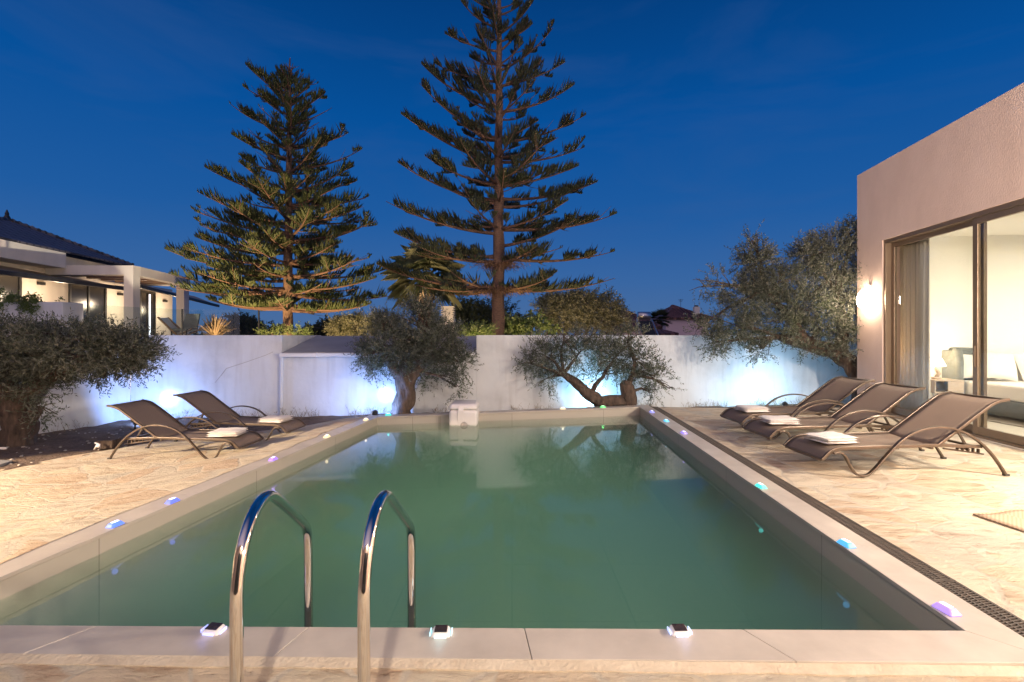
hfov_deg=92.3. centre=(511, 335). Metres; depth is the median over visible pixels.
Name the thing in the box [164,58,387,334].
norfolk pine
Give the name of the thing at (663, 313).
fan palm
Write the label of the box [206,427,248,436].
folded towel
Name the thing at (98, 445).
plastic wrap
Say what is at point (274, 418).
folded towel
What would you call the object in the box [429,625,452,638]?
solar light
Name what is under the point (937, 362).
table lamp
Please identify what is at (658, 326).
tiled house
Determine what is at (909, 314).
curtain
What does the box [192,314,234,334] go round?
flax plant
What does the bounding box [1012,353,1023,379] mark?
pillow
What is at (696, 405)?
dry weeds
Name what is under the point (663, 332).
tiled house
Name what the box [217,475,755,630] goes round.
pool floor
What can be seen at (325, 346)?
garden shed
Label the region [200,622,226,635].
solar light
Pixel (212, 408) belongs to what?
sun lounger
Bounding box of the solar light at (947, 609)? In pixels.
[932,602,961,616]
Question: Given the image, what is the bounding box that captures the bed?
[942,347,1023,419]
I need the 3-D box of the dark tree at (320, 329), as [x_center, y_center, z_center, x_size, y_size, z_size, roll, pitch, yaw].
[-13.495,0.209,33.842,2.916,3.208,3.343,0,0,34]
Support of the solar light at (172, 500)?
on the pool coping
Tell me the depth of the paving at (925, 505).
4.54 m
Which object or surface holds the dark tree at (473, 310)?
on the ground
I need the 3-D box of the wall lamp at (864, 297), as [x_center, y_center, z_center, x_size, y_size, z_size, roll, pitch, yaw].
[6.694,-0.728,9.345,0.233,0.445,0.210,0,0,0]
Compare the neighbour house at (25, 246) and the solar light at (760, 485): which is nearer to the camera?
the solar light at (760, 485)
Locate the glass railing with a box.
[83,304,259,334]
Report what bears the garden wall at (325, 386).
on the ground
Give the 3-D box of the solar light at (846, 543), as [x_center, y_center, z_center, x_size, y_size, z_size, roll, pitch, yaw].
[2.278,1.415,3.350,0.066,0.034,0.109,0,0,-7]
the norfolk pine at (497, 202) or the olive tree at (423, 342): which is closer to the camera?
the olive tree at (423, 342)
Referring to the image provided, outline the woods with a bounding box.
[189,319,851,335]
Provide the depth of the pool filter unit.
8.75 m
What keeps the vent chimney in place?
on the ground
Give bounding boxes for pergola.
[45,265,188,334]
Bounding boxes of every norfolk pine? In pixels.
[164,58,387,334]
[376,0,616,334]
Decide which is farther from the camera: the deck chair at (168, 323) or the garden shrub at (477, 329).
the deck chair at (168, 323)
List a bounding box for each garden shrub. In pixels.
[255,320,315,334]
[459,320,498,335]
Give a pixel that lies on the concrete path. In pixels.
(4, 462)
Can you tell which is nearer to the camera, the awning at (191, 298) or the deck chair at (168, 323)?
the deck chair at (168, 323)
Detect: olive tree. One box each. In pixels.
[0,307,182,446]
[343,284,483,413]
[511,318,683,406]
[527,284,635,334]
[683,212,863,398]
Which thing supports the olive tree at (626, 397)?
on the garden soil
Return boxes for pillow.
[963,354,996,378]
[987,352,1017,381]
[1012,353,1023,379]
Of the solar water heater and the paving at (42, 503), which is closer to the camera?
the paving at (42, 503)
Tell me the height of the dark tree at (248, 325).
3.446 m
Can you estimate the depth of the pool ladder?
1.75 m
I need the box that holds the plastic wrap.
[94,442,100,449]
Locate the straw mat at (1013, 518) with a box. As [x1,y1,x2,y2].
[973,508,1023,531]
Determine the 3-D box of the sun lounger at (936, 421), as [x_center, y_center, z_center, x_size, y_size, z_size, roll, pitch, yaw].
[4.139,1.052,5.375,2.017,0.796,0.741,0,0,-3]
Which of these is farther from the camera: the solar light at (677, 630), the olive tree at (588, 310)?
the olive tree at (588, 310)
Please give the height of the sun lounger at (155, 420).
0.704 m
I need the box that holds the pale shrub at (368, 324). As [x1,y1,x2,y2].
[350,307,388,335]
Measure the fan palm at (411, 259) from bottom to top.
5.416 m
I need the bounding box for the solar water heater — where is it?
[636,312,658,334]
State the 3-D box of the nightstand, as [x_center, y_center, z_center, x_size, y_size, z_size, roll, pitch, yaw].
[7.760,1.118,8.916,0.520,0.636,0.408,0,0,0]
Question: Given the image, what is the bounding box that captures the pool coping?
[0,405,1023,665]
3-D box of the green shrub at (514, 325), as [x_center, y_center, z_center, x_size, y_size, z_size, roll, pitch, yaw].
[0.528,0.506,14.866,2.239,2.657,1.512,0,0,0]
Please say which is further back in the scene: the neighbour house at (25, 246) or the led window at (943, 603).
the neighbour house at (25, 246)
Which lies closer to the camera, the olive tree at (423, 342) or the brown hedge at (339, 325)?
the olive tree at (423, 342)
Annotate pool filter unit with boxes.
[447,400,478,428]
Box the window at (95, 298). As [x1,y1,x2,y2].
[68,284,106,326]
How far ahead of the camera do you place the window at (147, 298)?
21.56 m
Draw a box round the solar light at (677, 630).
[667,623,691,636]
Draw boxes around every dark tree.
[218,309,277,334]
[299,316,333,335]
[449,294,527,335]
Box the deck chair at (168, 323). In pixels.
[157,317,201,334]
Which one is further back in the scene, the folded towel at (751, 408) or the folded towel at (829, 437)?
the folded towel at (751, 408)
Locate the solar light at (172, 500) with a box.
[164,497,179,503]
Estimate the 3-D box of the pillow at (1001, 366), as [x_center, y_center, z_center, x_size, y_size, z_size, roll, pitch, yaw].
[8.740,0.550,8.840,0.679,0.563,0.254,0,0,0]
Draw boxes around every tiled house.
[608,310,662,334]
[654,329,678,334]
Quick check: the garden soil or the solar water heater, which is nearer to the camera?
the garden soil
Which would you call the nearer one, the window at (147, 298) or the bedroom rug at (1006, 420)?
the bedroom rug at (1006, 420)
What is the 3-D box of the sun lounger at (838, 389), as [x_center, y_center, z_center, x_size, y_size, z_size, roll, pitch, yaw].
[4.298,1.052,7.476,2.017,0.796,0.740,0,0,-3]
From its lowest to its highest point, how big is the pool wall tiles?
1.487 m
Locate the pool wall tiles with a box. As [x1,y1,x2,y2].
[0,408,957,630]
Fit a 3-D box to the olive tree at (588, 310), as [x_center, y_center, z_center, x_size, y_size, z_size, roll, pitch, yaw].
[2.390,0.043,16.894,3.750,3.620,2.577,0,0,0]
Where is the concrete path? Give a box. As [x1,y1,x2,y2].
[0,460,12,466]
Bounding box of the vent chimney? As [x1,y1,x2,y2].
[441,306,454,334]
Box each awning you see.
[0,265,123,289]
[104,281,219,306]
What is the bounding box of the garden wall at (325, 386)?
[0,335,856,433]
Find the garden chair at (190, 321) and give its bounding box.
[171,314,199,334]
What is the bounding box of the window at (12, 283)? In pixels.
[0,275,21,301]
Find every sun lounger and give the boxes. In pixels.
[106,399,263,458]
[173,390,305,441]
[720,376,874,431]
[742,382,925,450]
[783,391,1009,476]
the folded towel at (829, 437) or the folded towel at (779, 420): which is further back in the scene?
the folded towel at (779, 420)
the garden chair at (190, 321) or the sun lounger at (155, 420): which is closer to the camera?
the sun lounger at (155, 420)
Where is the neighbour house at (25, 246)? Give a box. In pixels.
[0,210,171,334]
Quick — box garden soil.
[0,404,840,470]
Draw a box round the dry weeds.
[41,396,846,433]
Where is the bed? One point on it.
(953, 368)
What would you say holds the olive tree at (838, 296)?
on the garden soil
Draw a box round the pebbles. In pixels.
[7,426,214,465]
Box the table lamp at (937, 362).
[930,359,945,378]
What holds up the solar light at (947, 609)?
on the pool coping
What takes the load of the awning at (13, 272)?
attached to the neighbour house at (25, 246)
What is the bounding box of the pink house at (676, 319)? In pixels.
[652,305,711,334]
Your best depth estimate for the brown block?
6.99 m
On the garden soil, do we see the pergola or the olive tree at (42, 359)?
the olive tree at (42, 359)
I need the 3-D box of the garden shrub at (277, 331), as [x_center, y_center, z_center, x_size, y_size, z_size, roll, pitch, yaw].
[-7.189,0.682,15.416,1.997,2.309,0.837,0,0,7]
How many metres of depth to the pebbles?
7.41 m
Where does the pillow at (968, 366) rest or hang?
on the bed
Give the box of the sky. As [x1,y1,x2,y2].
[0,0,1023,335]
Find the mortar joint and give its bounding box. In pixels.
[0,653,1023,677]
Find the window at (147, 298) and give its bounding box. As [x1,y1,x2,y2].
[140,290,155,334]
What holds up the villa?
on the ground
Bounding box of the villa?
[857,83,1023,450]
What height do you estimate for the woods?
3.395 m
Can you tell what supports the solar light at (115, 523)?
on the pool coping
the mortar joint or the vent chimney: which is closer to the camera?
the mortar joint
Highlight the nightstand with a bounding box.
[931,378,963,395]
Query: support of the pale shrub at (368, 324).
on the ground
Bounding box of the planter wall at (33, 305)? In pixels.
[0,286,82,334]
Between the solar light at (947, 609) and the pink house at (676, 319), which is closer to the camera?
the solar light at (947, 609)
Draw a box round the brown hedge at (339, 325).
[323,308,368,335]
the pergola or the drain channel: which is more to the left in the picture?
the pergola
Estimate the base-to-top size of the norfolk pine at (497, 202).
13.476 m
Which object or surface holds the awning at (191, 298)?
attached to the neighbour house at (25, 246)
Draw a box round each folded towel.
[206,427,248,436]
[258,415,293,422]
[734,405,770,412]
[758,415,799,424]
[803,431,859,443]
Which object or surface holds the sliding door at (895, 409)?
in the villa
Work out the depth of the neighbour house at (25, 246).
16.91 m
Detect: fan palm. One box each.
[378,241,466,324]
[651,308,671,328]
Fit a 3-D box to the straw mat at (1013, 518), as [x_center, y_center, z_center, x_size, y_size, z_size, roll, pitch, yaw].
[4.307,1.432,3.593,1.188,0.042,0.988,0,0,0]
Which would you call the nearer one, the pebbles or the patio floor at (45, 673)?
the patio floor at (45, 673)
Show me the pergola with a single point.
(133, 278)
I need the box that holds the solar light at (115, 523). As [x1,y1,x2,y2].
[105,520,123,527]
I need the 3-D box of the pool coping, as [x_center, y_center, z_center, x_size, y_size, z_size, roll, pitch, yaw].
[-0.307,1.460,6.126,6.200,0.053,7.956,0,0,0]
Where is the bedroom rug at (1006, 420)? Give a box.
[987,414,1023,426]
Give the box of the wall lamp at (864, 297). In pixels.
[857,285,871,308]
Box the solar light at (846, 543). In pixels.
[836,539,855,548]
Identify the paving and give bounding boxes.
[0,416,365,563]
[659,407,1023,619]
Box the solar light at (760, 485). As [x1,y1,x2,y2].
[755,483,767,488]
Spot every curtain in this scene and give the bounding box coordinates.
[900,241,918,410]
[919,238,930,405]
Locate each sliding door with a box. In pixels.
[892,221,986,431]
[973,204,1023,445]
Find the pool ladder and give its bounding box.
[229,490,415,681]
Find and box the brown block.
[96,438,120,448]
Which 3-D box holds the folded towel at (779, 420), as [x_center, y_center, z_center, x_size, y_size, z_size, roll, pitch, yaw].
[3.502,1.108,6.434,0.403,0.081,0.345,0,0,3]
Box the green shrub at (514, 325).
[504,309,564,334]
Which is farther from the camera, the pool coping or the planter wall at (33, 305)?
the planter wall at (33, 305)
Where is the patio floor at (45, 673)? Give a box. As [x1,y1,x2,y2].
[0,664,1023,681]
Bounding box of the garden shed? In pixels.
[279,336,475,414]
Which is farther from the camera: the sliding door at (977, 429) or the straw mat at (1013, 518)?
the sliding door at (977, 429)
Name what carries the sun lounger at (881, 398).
on the paving at (925, 505)
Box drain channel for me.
[652,406,1023,636]
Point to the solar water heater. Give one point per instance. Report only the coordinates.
(643, 315)
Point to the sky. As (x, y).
(704, 120)
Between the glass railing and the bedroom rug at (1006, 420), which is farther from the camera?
the glass railing
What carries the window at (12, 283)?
in the neighbour house at (25, 246)
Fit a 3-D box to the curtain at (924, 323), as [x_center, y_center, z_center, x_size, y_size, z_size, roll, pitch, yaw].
[7.142,-0.180,8.517,0.099,3.140,0.305,0,0,7]

